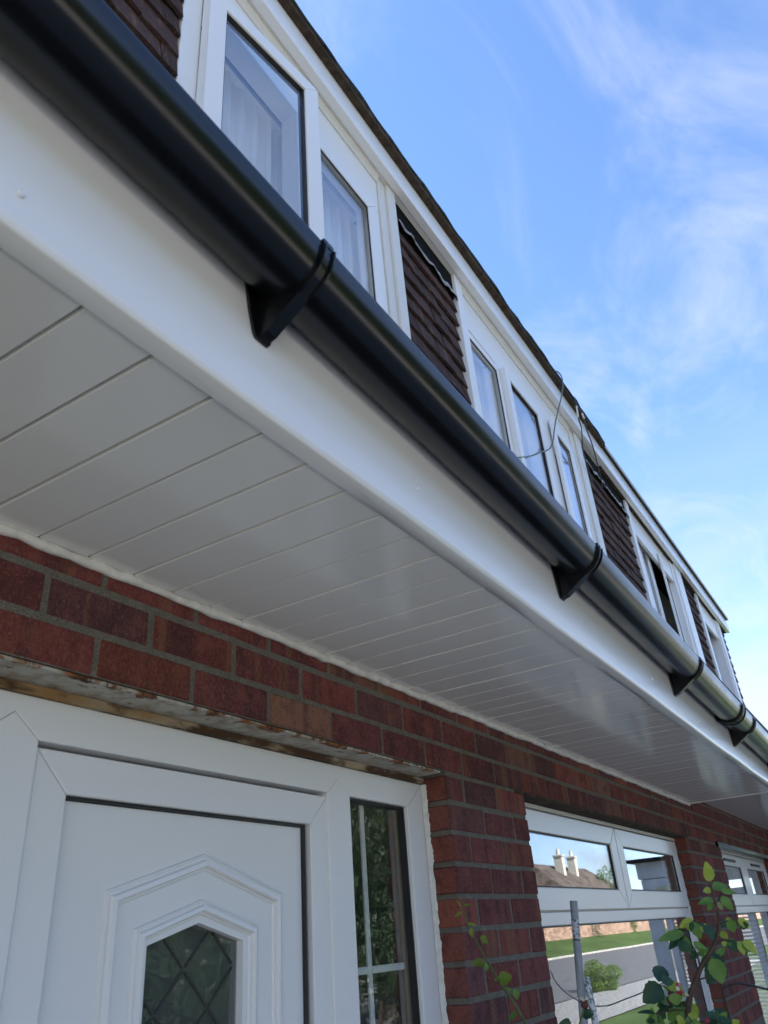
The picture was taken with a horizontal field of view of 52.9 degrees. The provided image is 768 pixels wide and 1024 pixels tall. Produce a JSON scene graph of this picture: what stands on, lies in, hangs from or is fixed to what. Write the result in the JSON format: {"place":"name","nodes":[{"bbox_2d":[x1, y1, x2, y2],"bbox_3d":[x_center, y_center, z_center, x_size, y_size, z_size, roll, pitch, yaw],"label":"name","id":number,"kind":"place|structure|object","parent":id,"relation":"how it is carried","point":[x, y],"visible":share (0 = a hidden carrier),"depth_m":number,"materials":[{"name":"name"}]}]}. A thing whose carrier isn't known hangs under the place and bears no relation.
{"place":"outdoors","nodes":[
{"label":"outdoors","id":0,"kind":"place"},
{"bbox_2d":[295,0,767,729],"label":"sky","id":1,"kind":"structure","parent":0,"point":[604,163],"materials":[{"name":"blue"}]},
{"label":"flower bed","id":2,"kind":"structure","parent":0,"visible":0},
{"bbox_2d":[454,899,526,1023],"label":"climbing shoot","id":3,"kind":"object","parent":2,"relation":"on","point":[503,979],"visible":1,"depth_m":1.70,"materials":[{"name":"green plant"}]},
{"bbox_2d":[559,997,593,1023],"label":"plant","id":4,"kind":"object","parent":2,"relation":"on","point":[586,1013],"visible":1,"depth_m":1.44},
{"bbox_2d":[570,901,587,1023],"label":"metal stake","id":5,"kind":"object","parent":2,"relation":"on","point":[576,936],"visible":1,"depth_m":1.81,"materials":[{"name":"grey metal"}]},
{"bbox_2d":[584,977,598,1023],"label":"metal stake","id":6,"kind":"object","parent":2,"relation":"on","point":[591,1002],"visible":1,"depth_m":1.77,"materials":[{"name":"grey metal"}]},
{"bbox_2d":[638,861,756,1023],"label":"rose bush","id":7,"kind":"object","parent":2,"relation":"on","point":[687,1011],"visible":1,"depth_m":1.35,"materials":[{"name":"green plant"}]},
{"bbox_2d":[722,982,767,1019],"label":"plant hoop","id":8,"kind":"object","parent":2,"relation":"on","point":[732,984],"visible":0.98,"depth_m":1.50,"materials":[{"name":"black metal"}]},
{"label":"ground","id":9,"kind":"structure","parent":0,"visible":0},
{"bbox_2d":[0,0,767,1023],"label":"terraced house","id":10,"kind":"structure","parent":9,"relation":"on","point":[348,656],"depth_m":1.43,"materials":[{"name":"plastic"}]},
{"bbox_2d":[0,689,448,1023],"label":"front door","id":11,"kind":"structure","parent":10,"relation":"in","point":[150,873],"depth_m":1.38,"materials":[{"name":"white plastic"}]},
{"bbox_2d":[195,34,360,283],"bbox_3d":[-0.356,-1.034,2.715,0.030,0.969,1.044,-20,-33,26],"label":"curtain","id":12,"kind":"object","parent":10,"relation":"attached to","point":[251,128],"visible":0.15,"depth_m":2.81,"materials":[{"name":"white fabric"}]},
{"bbox_2d":[173,0,388,314],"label":"dormer window","id":13,"kind":"structure","parent":10,"relation":"in","point":[314,142],"depth_m":2.69,"materials":[{"name":"white plastic"}]},
{"bbox_2d":[473,357,532,473],"bbox_3d":[0.749,-0.319,4.331,0.018,1.160,1.500,-20,-33,26],"label":"curtain","id":14,"kind":"object","parent":10,"relation":"hanging from","point":[483,397],"visible":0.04,"depth_m":4.17,"materials":[{"name":"fabric"}]},
{"bbox_2d":[518,420,530,471],"bbox_3d":[0.786,-0.190,4.259,0.020,0.860,0.190,-20,-33,26],"label":"curtain","id":15,"kind":"object","parent":10,"relation":"hanging from","point":[523,443],"visible":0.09,"depth_m":4.43,"materials":[{"name":"white fabric"}]},
{"bbox_2d":[461,284,592,539],"bbox_3d":[0.828,-0.317,4.277,0.113,1.272,1.600,-20,-33,26],"label":"dormer window","id":16,"kind":"structure","parent":10,"relation":"in","point":[509,385],"depth_m":4.35,"materials":[{"name":"white plastic"}]},
{"bbox_2d":[518,370,562,457],"bbox_3d":[0.873,-0.587,4.337,0.079,1.075,0.839,-24,-34,30],"label":"cable","id":17,"kind":"object","parent":10,"relation":"attached to","point":[554,424],"visible":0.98,"depth_m":4.54,"materials":[{"name":"grey plastic"}]},
{"bbox_2d":[573,398,592,481],"bbox_3d":[1.313,-0.553,5.186,0.032,0.622,0.386,-12,-30,13],"label":"cable","id":18,"kind":"object","parent":10,"relation":"attached to","point":[582,438],"visible":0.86,"depth_m":5.06,"materials":[{"name":"grey plastic"}]},
{"bbox_2d":[573,396,602,487],"bbox_3d":[1.394,-0.536,5.339,0.071,0.568,0.592,-15,-31,18],"label":"cable","id":19,"kind":"object","parent":10,"relation":"attached to","point":[590,441],"visible":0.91,"depth_m":5.19,"materials":[{"name":"black plastic"}]},
{"bbox_2d":[550,970,662,1006],"bbox_3d":[0.605,1.268,2.064,0.304,0.092,0.004,-10,-30,10],"label":"slack line","id":20,"kind":"object","parent":10,"relation":"hanging from","point":[598,1005],"visible":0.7,"depth_m":2.05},
{"bbox_2d":[525,802,713,1023],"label":"window","id":21,"kind":"structure","parent":10,"relation":"in","point":[616,902],"depth_m":3.25,"materials":[{"name":"white plastic"}]},
{"bbox_2d":[598,445,767,1023],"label":"terraced house","id":22,"kind":"structure","parent":9,"relation":"on","point":[662,577],"depth_m":5.83,"materials":[{"name":"brick"}]},
{"bbox_2d":[637,541,685,642],"bbox_3d":[2.443,0.867,6.563,0.098,1.215,1.783,-20,-33,26],"label":"dormer window","id":23,"kind":"structure","parent":22,"relation":"in","point":[645,556],"depth_m":6.52,"materials":[{"name":"white plastic"}]},
{"bbox_2d":[707,628,725,684],"bbox_3d":[3.677,1.778,8.369,0.020,1.040,0.589,-20,-33,26],"label":"dormer window","id":24,"kind":"structure","parent":22,"relation":"in","point":[709,633],"depth_m":8.46,"materials":[{"name":"white plastic"}]},
{"bbox_2d":[721,851,767,1023],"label":"window","id":25,"kind":"structure","parent":22,"relation":"in","point":[747,876],"depth_m":5.38,"materials":[{"name":"white plastic"}]}
]}

